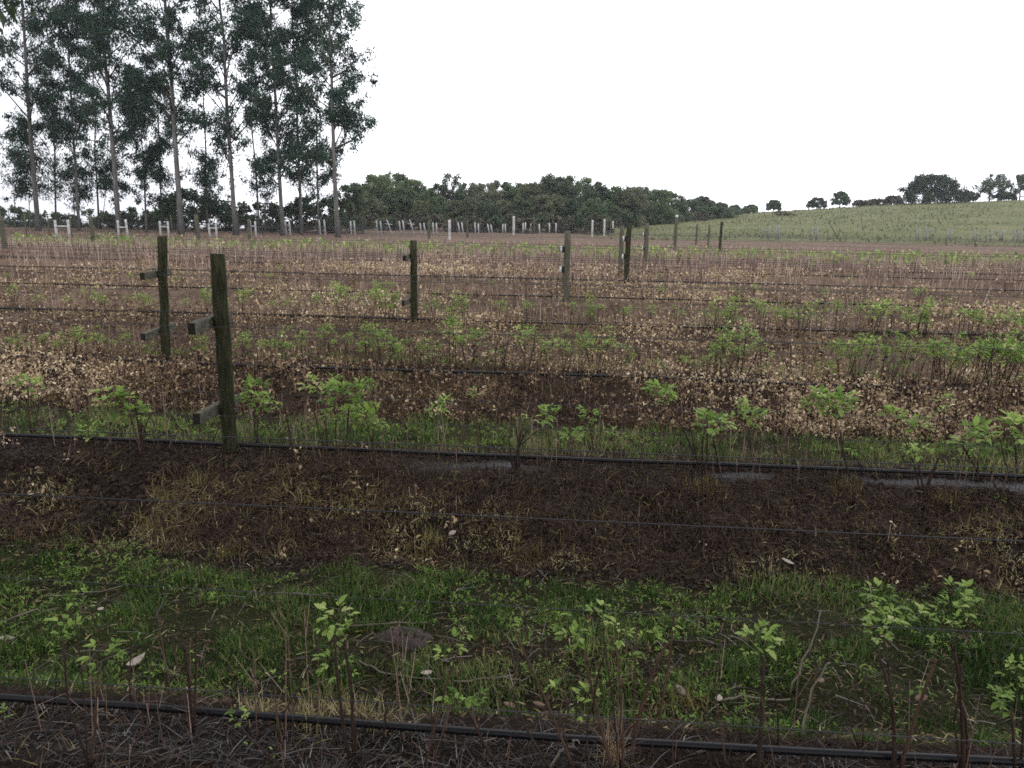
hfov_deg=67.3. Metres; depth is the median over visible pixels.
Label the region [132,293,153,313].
berry plant
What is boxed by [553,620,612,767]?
berry plant
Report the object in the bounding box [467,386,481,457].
berry plant
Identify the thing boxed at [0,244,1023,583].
withered weeds
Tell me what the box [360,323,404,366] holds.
berry plant
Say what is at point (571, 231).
trellis wire
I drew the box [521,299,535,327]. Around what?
berry plant
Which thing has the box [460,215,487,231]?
shrub
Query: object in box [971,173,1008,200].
crest tree
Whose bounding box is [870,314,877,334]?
berry plant
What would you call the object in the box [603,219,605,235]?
trellis post
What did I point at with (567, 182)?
broadleaf tree
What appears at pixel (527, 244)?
trellis wire
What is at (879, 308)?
berry plant
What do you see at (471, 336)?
berry plant
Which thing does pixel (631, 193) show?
broadleaf tree
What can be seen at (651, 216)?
broadleaf tree
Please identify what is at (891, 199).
crest bush
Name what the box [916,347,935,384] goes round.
berry plant
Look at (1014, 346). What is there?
berry plant
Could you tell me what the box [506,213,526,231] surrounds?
shrub
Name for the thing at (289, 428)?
berry plant
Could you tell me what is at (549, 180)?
broadleaf tree
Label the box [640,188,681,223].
broadleaf tree
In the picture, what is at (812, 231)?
brace frame
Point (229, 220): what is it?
shrub
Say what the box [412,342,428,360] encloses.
berry plant
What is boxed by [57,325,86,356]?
berry plant
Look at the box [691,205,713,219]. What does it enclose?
broadleaf tree
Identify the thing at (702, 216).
shrub
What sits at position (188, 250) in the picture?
bare cane undergrowth
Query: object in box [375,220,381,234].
brace frame
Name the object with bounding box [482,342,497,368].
berry plant
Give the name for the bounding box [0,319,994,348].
trellis wire
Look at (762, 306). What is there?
berry plant
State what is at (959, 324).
berry plant
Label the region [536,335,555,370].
berry plant
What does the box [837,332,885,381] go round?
berry plant
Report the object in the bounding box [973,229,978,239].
brace frame
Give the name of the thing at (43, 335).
berry plant
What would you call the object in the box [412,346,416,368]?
berry plant
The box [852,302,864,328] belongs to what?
berry plant
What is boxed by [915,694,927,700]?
fallen leaf
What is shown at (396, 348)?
berry plant
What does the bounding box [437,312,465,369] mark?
berry plant
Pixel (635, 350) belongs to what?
berry plant
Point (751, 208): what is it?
crest bush
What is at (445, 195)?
broadleaf tree
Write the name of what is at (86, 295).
berry plant
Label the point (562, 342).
berry plant
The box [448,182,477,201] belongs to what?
broadleaf tree
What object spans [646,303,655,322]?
berry plant
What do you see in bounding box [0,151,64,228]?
gum tree
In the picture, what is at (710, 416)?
berry plant
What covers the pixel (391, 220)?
shrub
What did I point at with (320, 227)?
brace frame
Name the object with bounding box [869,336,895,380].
berry plant
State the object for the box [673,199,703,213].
broadleaf tree
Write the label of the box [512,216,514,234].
trellis post
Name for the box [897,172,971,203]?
broad bush
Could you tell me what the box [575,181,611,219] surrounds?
broadleaf tree
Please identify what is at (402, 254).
trellis wire
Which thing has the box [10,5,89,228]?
gum tree
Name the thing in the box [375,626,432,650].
mud clod
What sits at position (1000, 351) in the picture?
berry plant
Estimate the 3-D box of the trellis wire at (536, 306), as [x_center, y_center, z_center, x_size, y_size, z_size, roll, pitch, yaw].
[0.752,-0.990,9.877,22.001,0.014,0.010,2,14,4]
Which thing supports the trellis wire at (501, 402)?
attached to the trellis post at (219, 318)
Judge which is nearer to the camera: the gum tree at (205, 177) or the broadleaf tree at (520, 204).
the gum tree at (205, 177)
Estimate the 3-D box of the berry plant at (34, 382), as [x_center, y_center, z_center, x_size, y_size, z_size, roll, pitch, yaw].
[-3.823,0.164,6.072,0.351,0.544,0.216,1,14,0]
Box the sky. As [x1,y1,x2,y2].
[0,0,1023,227]
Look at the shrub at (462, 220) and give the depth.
67.18 m
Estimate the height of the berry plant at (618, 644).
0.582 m
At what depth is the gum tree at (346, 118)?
44.96 m
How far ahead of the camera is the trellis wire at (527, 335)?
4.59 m
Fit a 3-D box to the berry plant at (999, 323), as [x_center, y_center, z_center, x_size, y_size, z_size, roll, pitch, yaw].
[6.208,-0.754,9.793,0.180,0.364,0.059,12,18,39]
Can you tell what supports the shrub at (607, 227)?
on the ground at (1004, 212)
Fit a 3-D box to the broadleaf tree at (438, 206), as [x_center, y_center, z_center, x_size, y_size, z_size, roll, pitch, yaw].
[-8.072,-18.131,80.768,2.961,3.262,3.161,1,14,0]
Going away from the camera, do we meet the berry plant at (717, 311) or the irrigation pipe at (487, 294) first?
the berry plant at (717, 311)
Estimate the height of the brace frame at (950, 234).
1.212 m
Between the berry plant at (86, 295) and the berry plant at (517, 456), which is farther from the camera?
the berry plant at (86, 295)
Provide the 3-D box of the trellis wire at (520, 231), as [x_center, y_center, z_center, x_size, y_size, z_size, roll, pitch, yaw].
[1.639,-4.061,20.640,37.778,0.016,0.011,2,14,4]
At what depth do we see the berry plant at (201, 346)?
7.80 m
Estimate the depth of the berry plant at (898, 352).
7.26 m
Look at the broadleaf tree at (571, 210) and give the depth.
83.19 m
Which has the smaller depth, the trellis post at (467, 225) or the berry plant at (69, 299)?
the berry plant at (69, 299)
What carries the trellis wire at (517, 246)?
attached to the trellis post at (565, 267)
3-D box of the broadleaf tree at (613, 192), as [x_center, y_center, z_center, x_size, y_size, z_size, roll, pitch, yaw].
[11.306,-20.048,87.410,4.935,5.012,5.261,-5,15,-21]
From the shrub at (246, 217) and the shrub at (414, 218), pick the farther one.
the shrub at (414, 218)
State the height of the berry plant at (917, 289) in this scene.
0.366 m
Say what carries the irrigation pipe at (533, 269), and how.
on the ground at (1004, 212)
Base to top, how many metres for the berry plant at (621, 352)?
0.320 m
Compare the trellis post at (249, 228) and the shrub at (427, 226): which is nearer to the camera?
the trellis post at (249, 228)
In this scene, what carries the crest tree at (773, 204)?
on the ground at (1004, 212)
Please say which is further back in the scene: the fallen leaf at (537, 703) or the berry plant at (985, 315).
the berry plant at (985, 315)
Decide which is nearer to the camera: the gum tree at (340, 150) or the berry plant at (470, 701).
the berry plant at (470, 701)
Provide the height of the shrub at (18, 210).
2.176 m
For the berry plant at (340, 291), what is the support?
on the ground at (1004, 212)
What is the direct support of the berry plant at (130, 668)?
on the ground at (1004, 212)
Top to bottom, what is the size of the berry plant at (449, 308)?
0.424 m
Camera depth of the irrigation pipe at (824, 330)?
10.18 m
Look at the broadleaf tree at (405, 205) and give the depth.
84.11 m
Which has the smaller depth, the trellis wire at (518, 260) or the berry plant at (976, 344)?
the berry plant at (976, 344)
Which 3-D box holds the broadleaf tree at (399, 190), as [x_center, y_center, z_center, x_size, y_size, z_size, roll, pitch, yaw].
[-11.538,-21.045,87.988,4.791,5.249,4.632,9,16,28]
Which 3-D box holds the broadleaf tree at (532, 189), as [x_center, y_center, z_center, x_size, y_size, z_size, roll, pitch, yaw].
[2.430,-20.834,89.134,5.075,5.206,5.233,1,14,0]
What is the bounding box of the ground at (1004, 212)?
[0,200,1023,767]
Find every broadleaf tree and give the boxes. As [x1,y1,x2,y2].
[338,182,378,213]
[346,200,371,218]
[359,173,392,213]
[364,194,388,221]
[377,170,406,204]
[379,193,397,217]
[390,177,429,210]
[392,197,412,220]
[411,200,430,222]
[417,184,445,213]
[423,196,447,223]
[427,182,460,211]
[439,172,467,200]
[442,199,462,218]
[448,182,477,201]
[453,196,479,221]
[464,182,503,212]
[473,198,502,222]
[490,180,515,211]
[494,179,535,214]
[496,200,512,219]
[508,194,531,219]
[515,181,549,215]
[526,194,557,222]
[536,172,562,215]
[549,173,583,217]
[549,194,568,225]
[561,195,584,220]
[564,176,597,200]
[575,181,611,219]
[577,197,611,226]
[596,185,633,227]
[602,201,620,221]
[614,203,640,227]
[615,185,650,226]
[629,186,665,222]
[638,200,658,224]
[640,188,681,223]
[665,190,693,221]
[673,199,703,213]
[690,195,717,218]
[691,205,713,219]
[701,201,737,218]
[731,207,743,214]
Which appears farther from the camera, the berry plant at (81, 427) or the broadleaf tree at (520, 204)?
the broadleaf tree at (520, 204)
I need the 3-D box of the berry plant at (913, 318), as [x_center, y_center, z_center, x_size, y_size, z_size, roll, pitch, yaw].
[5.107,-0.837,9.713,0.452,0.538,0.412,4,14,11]
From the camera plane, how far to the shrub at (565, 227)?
67.86 m
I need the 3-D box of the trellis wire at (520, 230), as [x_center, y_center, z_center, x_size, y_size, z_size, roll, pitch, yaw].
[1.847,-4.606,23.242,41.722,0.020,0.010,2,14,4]
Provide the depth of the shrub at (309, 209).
59.90 m
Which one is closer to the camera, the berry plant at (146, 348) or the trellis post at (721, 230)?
the berry plant at (146, 348)
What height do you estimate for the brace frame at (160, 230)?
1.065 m
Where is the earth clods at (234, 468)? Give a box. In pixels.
[0,310,1023,767]
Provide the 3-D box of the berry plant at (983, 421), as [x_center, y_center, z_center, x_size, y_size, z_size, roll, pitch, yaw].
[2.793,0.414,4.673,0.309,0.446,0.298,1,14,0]
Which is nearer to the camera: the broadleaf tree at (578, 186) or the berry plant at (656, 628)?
the berry plant at (656, 628)
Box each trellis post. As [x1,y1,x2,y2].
[0,216,6,246]
[88,216,94,243]
[140,236,175,359]
[187,254,238,453]
[195,215,200,241]
[247,219,250,239]
[401,240,418,322]
[427,221,429,238]
[448,220,450,239]
[466,220,468,237]
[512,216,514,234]
[533,217,534,233]
[559,231,570,300]
[591,220,593,236]
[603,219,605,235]
[618,226,623,272]
[622,222,631,283]
[642,223,648,268]
[673,215,677,249]
[695,224,697,244]
[707,225,710,246]
[718,222,722,251]
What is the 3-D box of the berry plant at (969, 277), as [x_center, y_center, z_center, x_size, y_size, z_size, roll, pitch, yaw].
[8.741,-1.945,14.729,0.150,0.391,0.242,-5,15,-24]
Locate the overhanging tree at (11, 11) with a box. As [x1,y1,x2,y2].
[0,0,36,39]
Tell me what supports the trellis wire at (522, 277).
attached to the trellis post at (162, 272)
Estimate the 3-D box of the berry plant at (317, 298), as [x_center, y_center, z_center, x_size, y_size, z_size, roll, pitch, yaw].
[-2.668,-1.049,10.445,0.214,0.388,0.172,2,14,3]
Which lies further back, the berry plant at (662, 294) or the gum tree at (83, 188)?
the gum tree at (83, 188)
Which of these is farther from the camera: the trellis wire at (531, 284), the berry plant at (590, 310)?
the berry plant at (590, 310)
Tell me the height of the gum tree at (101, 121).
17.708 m
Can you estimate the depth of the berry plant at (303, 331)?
7.77 m
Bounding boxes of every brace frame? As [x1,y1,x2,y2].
[53,220,70,238]
[116,219,128,236]
[159,221,169,236]
[208,225,217,237]
[250,221,256,236]
[284,220,290,235]
[318,219,325,234]
[350,221,355,234]
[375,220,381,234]
[398,220,404,234]
[432,222,437,234]
[549,223,556,232]
[761,226,769,239]
[775,225,779,239]
[810,226,818,239]
[915,229,920,240]
[926,227,931,237]
[946,228,952,240]
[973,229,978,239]
[985,229,993,240]
[998,230,1004,240]
[1012,229,1019,240]
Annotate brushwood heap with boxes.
[771,210,797,215]
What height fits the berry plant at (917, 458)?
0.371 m
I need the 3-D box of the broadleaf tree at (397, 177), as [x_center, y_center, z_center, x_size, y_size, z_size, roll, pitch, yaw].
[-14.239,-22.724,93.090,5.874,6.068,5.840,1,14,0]
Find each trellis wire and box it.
[0,220,1023,240]
[0,225,1023,245]
[0,245,833,263]
[0,248,1023,271]
[0,255,991,277]
[0,265,1023,290]
[0,269,1023,294]
[0,271,1006,296]
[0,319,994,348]
[0,321,1023,349]
[0,428,1023,468]
[0,493,1023,541]
[0,577,1023,634]
[0,677,1023,744]
[1,243,1018,265]
[3,220,990,239]
[3,247,1009,269]
[3,286,1013,312]
[3,329,1022,360]
[4,221,979,240]
[7,245,1018,267]
[7,385,1014,421]
[9,237,1016,258]
[10,221,1023,241]
[10,222,1022,242]
[10,408,1012,446]
[11,307,1015,333]
[12,223,1023,243]
[12,266,1015,290]
[13,236,1022,257]
[16,240,1015,261]
[18,222,990,241]
[19,253,1022,275]
[20,292,1008,318]
[24,227,997,246]
[25,242,1003,263]
[28,239,986,259]
[35,236,999,256]
[36,220,980,238]
[38,234,1013,254]
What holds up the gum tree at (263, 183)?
on the ground at (1004, 212)
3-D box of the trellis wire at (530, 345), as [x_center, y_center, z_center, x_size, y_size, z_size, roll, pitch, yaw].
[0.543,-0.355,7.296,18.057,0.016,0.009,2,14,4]
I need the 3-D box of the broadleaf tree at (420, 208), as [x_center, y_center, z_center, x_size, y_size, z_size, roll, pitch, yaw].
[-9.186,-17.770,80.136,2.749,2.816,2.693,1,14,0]
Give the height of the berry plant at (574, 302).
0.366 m
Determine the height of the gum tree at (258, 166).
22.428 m
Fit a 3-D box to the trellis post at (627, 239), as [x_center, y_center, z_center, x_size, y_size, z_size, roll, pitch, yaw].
[2.227,-2.479,15.074,0.185,1.345,0.120,-1,14,-8]
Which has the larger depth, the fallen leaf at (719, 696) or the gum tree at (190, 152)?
the gum tree at (190, 152)
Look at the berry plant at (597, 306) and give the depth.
10.02 m
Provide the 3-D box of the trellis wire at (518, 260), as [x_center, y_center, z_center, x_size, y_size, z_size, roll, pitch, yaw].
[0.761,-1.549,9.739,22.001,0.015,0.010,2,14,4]
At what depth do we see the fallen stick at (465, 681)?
3.04 m
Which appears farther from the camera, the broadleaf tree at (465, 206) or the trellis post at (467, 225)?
the broadleaf tree at (465, 206)
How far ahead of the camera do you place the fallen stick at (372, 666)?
3.13 m
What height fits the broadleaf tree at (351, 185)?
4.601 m
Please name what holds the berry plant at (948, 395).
on the ground at (1004, 212)
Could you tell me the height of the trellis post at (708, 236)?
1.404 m
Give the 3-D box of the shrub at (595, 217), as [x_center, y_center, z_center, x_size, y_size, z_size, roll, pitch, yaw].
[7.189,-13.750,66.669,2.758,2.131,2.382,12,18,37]
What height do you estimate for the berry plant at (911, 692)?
0.325 m
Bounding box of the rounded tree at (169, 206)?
[151,187,239,225]
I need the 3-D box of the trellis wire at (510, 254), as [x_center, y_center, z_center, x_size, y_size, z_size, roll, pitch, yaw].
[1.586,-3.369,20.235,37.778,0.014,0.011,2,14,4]
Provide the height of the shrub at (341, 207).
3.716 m
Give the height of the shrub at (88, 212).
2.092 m
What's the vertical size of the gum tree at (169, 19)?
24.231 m
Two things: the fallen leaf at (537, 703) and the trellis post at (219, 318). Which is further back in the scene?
the trellis post at (219, 318)
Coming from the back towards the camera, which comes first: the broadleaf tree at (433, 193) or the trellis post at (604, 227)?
the broadleaf tree at (433, 193)
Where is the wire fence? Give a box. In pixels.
[0,211,621,236]
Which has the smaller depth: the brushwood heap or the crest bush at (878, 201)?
the brushwood heap
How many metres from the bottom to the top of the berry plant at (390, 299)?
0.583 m
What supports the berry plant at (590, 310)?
on the ground at (1004, 212)
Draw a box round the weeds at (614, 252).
[0,232,1023,740]
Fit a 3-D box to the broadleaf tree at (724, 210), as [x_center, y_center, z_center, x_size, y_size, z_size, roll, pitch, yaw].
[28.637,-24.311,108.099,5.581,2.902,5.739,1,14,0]
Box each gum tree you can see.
[0,0,29,63]
[0,0,99,230]
[0,125,43,228]
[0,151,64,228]
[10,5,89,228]
[12,0,122,230]
[33,0,165,232]
[42,151,98,228]
[61,0,122,228]
[75,153,128,228]
[91,0,234,233]
[96,56,179,230]
[126,0,187,229]
[153,0,278,234]
[159,0,239,231]
[180,152,236,231]
[211,0,322,235]
[214,0,285,231]
[226,136,295,231]
[240,0,366,234]
[262,0,380,237]
[284,0,357,233]
[293,136,343,219]
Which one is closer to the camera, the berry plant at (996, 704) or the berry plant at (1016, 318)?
the berry plant at (996, 704)
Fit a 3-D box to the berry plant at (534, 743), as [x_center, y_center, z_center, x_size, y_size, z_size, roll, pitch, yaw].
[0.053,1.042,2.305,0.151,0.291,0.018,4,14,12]
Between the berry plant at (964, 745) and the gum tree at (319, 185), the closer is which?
the berry plant at (964, 745)
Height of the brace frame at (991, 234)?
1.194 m
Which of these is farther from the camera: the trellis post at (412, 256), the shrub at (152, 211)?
the shrub at (152, 211)
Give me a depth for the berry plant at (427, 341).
7.57 m
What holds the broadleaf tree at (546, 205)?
on the ground at (1004, 212)
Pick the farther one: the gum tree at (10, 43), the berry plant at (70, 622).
the gum tree at (10, 43)
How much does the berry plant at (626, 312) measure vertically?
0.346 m
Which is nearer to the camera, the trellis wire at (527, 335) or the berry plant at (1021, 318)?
the trellis wire at (527, 335)
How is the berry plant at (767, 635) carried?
on the ground at (1004, 212)
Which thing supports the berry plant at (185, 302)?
on the ground at (1004, 212)
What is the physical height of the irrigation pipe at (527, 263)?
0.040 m
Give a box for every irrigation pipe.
[0,243,1007,265]
[0,256,1023,280]
[0,282,1019,308]
[0,307,1021,335]
[0,354,1020,391]
[0,433,1023,478]
[0,693,1023,766]
[1,247,1016,269]
[1,251,1023,274]
[1,266,1008,290]
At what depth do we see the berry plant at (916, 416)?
5.94 m
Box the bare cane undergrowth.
[0,230,1023,767]
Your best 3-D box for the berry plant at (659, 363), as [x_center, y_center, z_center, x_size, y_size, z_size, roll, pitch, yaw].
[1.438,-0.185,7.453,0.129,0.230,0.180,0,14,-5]
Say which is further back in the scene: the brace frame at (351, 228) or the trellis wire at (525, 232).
the brace frame at (351, 228)
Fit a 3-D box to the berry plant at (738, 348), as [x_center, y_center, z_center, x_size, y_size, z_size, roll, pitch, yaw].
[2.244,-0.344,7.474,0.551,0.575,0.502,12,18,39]
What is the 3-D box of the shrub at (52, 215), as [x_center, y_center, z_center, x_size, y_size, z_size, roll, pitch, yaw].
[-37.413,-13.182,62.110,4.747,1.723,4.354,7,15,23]
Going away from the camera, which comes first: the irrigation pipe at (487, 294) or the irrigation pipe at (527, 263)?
the irrigation pipe at (487, 294)
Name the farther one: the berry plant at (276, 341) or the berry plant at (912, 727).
the berry plant at (276, 341)
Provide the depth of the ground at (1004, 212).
4.41 m
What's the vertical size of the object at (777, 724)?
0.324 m
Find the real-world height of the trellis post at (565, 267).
1.276 m
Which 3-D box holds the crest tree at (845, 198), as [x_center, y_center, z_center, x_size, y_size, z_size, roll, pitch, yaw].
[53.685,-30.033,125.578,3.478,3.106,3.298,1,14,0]
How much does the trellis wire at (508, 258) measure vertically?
0.015 m
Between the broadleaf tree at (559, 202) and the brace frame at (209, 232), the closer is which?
the brace frame at (209, 232)
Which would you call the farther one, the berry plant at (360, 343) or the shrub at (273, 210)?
the shrub at (273, 210)
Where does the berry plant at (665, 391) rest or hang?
on the ground at (1004, 212)
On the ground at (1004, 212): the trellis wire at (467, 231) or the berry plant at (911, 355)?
the berry plant at (911, 355)
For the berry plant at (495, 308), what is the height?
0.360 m
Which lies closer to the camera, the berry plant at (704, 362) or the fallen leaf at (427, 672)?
the fallen leaf at (427, 672)
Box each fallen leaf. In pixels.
[126,653,144,665]
[421,670,431,674]
[503,702,517,707]
[533,701,545,705]
[676,684,685,694]
[715,694,722,700]
[782,558,793,563]
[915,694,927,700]
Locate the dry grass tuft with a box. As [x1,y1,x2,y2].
[583,710,644,767]
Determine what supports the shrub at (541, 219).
on the ground at (1004, 212)
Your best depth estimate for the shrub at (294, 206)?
60.72 m
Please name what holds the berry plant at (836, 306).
on the ground at (1004, 212)
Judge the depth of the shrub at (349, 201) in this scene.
59.10 m
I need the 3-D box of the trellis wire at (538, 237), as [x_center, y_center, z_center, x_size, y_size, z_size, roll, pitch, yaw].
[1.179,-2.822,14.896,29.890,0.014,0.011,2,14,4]
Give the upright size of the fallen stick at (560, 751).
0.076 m
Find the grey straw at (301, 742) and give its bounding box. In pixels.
[0,545,1023,767]
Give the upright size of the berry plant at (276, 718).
0.385 m
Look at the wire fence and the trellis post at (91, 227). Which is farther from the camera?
the wire fence
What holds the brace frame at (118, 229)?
on the ground at (1004, 212)
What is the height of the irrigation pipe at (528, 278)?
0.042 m
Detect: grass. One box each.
[0,285,1023,747]
[594,200,1023,246]
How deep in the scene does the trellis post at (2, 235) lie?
26.50 m
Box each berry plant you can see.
[0,703,24,767]
[1,332,24,353]
[5,373,44,433]
[6,283,18,311]
[31,295,43,310]
[33,655,56,711]
[37,332,49,353]
[42,587,126,767]
[52,340,61,355]
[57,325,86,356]
[62,290,76,311]
[67,411,219,441]
[73,418,104,442]
[80,287,95,311]
[88,385,152,456]
[89,324,111,356]
[90,284,110,312]
[119,331,135,353]
[129,632,140,701]
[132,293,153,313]
[140,344,153,357]
[181,297,191,311]
[182,591,225,734]
[187,328,208,359]
[199,285,211,313]
[209,338,214,358]
[224,706,278,762]
[231,330,255,360]
[234,285,254,316]
[235,373,273,443]
[239,332,254,362]
[258,340,268,354]
[263,325,295,361]
[270,640,319,749]
[271,400,293,462]
[281,293,301,318]
[294,330,309,360]
[296,373,342,451]
[307,293,322,318]
[312,594,359,759]
[315,321,338,357]
[317,376,377,461]
[326,281,355,320]
[341,331,356,357]
[350,401,388,468]
[354,287,388,319]
[356,320,375,363]
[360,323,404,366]
[370,280,400,320]
[382,329,412,365]
[382,627,394,740]
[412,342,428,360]
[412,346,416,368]
[419,330,442,368]
[420,290,440,322]
[422,626,472,767]
[423,393,454,442]
[434,686,498,767]
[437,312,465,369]
[439,295,460,325]
[448,322,486,366]
[453,290,470,322]
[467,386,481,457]
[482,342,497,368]
[492,300,507,324]
[494,332,510,370]
[499,306,509,316]
[506,686,549,767]
[508,324,542,371]
[508,414,552,469]
[512,617,574,767]
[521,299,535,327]
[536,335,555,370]
[536,404,560,450]
[552,599,634,767]
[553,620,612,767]
[554,329,584,368]
[557,426,584,453]
[567,301,578,325]
[575,325,618,372]
[577,343,589,372]
[577,404,600,450]
[581,291,596,326]
[588,304,606,328]
[605,426,629,458]
[611,301,624,325]
[613,343,633,373]
[620,305,631,328]
[626,351,636,373]
[629,604,681,767]
[634,339,642,372]
[641,378,695,457]
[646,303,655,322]
[655,354,666,372]
[656,285,666,302]
[673,305,685,319]
[676,350,702,376]
[687,408,736,475]
[698,355,713,373]
[700,296,732,332]
[704,322,732,376]
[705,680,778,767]
[711,322,774,375]
[720,295,744,332]
[725,348,742,374]
[731,397,767,459]
[735,619,782,767]
[745,298,771,330]
[750,425,780,464]
[754,313,765,332]
[760,342,767,376]
[768,306,787,334]
[779,301,793,334]
[781,341,803,378]
[786,302,819,331]
[796,384,859,477]
[797,315,810,336]
[809,299,829,336]
[816,359,837,379]
[817,288,828,307]
[828,332,869,379]
[831,298,849,334]
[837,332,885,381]
[844,448,878,479]
[848,670,928,749]
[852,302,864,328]
[859,577,909,767]
[863,298,902,335]
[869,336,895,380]
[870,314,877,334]
[877,329,917,383]
[877,404,911,444]
[884,304,898,329]
[895,602,940,767]
[899,298,934,336]
[899,339,922,379]
[900,439,940,494]
[903,413,935,455]
[911,287,926,307]
[911,295,938,336]
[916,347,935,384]
[920,331,980,383]
[927,337,957,386]
[928,576,982,767]
[931,339,941,381]
[931,393,954,439]
[940,298,970,335]
[941,414,997,482]
[947,346,991,384]
[958,309,964,334]
[962,301,992,336]
[964,272,974,291]
[968,305,1003,338]
[969,339,989,382]
[975,332,1011,382]
[981,319,1023,387]
[987,653,1023,767]
[990,409,1023,482]
[990,465,1009,502]
[991,335,1023,387]
[992,310,1006,337]
[998,305,1014,338]
[999,302,1023,332]
[1007,307,1023,339]
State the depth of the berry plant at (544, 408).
5.86 m
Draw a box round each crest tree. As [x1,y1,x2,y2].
[765,199,782,210]
[806,196,828,208]
[829,190,851,207]
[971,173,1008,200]
[1005,173,1023,199]
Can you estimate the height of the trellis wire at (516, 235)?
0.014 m
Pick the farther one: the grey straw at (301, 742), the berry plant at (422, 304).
the berry plant at (422, 304)
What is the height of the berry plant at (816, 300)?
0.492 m
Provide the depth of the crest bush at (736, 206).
120.12 m
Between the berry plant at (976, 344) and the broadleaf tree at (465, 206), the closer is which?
the berry plant at (976, 344)
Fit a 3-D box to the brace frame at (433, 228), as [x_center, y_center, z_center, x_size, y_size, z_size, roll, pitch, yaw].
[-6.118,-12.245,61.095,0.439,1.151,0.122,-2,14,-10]
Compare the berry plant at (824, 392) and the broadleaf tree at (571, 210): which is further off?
the broadleaf tree at (571, 210)
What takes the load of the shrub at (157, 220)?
on the ground at (1004, 212)
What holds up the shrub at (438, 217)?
on the ground at (1004, 212)
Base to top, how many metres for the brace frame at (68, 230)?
1.086 m
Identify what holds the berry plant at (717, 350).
on the ground at (1004, 212)
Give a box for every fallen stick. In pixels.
[3,608,54,622]
[45,585,122,596]
[274,592,333,595]
[351,622,427,626]
[358,660,440,679]
[454,674,512,682]
[499,667,536,681]
[549,739,579,767]
[625,606,735,613]
[673,639,740,645]
[719,694,790,702]
[789,609,821,694]
[801,662,830,737]
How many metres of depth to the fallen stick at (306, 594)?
3.75 m
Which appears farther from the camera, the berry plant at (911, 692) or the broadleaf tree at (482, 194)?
the broadleaf tree at (482, 194)
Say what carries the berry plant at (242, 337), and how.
on the ground at (1004, 212)
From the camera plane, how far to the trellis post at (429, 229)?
47.32 m
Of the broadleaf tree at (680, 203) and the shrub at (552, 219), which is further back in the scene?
the broadleaf tree at (680, 203)
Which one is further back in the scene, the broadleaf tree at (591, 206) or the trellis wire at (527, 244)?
the broadleaf tree at (591, 206)
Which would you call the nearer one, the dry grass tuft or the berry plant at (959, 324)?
the dry grass tuft
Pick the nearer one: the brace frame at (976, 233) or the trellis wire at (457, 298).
the trellis wire at (457, 298)
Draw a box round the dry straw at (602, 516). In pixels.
[0,264,1023,767]
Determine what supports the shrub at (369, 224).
on the ground at (1004, 212)
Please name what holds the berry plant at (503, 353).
on the ground at (1004, 212)
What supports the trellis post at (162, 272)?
on the ground at (1004, 212)
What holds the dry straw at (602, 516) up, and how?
on the ground at (1004, 212)
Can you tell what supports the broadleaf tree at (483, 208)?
on the ground at (1004, 212)
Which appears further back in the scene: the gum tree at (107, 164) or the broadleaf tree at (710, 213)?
the broadleaf tree at (710, 213)
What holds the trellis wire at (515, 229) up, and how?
attached to the trellis post at (2, 235)
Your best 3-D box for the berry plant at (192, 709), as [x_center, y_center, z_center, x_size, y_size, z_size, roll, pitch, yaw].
[-0.937,0.876,2.359,0.205,0.557,0.045,9,16,30]
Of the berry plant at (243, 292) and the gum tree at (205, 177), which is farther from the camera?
the gum tree at (205, 177)
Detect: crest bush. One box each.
[729,204,740,209]
[741,204,758,213]
[851,199,871,206]
[868,198,887,205]
[883,194,904,204]
[960,190,980,201]
[993,192,1017,200]
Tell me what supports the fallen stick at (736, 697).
on the ground at (1004, 212)
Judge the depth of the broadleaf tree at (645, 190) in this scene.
95.25 m
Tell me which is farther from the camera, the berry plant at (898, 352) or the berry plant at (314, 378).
the berry plant at (898, 352)
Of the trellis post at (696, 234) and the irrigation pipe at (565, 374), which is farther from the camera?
the trellis post at (696, 234)
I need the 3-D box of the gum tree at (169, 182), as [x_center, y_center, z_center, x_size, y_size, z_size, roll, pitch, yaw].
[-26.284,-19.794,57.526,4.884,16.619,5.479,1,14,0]
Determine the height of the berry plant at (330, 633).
0.546 m
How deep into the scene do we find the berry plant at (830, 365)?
7.34 m
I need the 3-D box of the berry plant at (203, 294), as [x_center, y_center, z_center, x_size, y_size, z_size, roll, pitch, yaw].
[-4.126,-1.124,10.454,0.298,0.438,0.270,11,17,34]
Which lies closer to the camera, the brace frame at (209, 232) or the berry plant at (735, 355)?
the berry plant at (735, 355)
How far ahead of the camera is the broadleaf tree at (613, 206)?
85.67 m
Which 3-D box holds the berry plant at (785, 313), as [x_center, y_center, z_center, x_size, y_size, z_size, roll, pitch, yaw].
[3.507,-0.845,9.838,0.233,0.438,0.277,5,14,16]
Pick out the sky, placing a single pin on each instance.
(741, 102)
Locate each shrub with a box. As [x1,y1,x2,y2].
[0,204,34,226]
[16,209,83,227]
[63,207,104,227]
[87,210,135,228]
[112,206,158,228]
[134,208,176,228]
[143,215,199,229]
[187,207,242,230]
[229,212,264,229]
[236,201,278,230]
[259,202,304,231]
[275,196,320,231]
[290,193,348,233]
[311,189,356,232]
[326,184,365,233]
[355,216,373,228]
[364,213,381,226]
[373,215,398,230]
[386,212,413,229]
[401,214,422,229]
[417,218,438,229]
[419,213,445,227]
[431,216,460,231]
[453,215,476,231]
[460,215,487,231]
[479,219,496,231]
[489,215,508,232]
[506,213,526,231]
[517,217,541,233]
[532,213,551,231]
[542,214,563,232]
[553,218,579,232]
[565,212,589,229]
[578,213,609,234]
[593,218,617,234]
[608,207,632,226]
[692,210,711,220]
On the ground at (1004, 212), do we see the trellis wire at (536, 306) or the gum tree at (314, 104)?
the gum tree at (314, 104)
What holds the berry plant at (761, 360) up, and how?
on the ground at (1004, 212)
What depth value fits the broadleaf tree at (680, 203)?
98.79 m
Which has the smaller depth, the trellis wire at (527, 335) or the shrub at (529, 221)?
the trellis wire at (527, 335)

